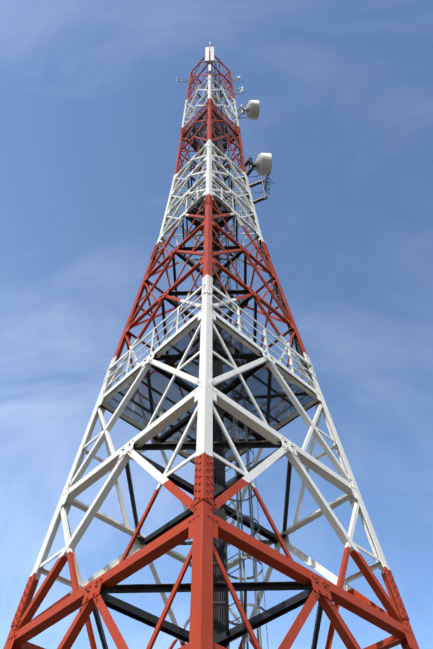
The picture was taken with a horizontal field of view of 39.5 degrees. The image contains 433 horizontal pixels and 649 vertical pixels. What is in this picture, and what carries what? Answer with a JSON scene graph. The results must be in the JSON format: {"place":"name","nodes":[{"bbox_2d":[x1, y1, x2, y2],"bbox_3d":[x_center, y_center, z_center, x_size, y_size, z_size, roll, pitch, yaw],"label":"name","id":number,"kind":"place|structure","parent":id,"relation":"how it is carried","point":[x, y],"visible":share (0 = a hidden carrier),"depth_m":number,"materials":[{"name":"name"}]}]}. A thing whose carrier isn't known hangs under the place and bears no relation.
{"place":"outdoors","nodes":[
{"label":"outdoors","id":0,"kind":"place"},
{"bbox_2d":[0,0,432,648],"label":"sky","id":1,"kind":"structure","parent":0,"point":[92,102],"materials":[{"name":"blue"}]},
{"label":"ground","id":2,"kind":"structure","parent":0,"visible":0},
{"bbox_2d":[3,42,418,648],"bbox_3d":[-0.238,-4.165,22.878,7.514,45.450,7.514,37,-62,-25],"label":"lattice tower","id":3,"kind":"structure","parent":2,"relation":"on","point":[201,522],"depth_m":12.45,"materials":[{"name":"metal"}]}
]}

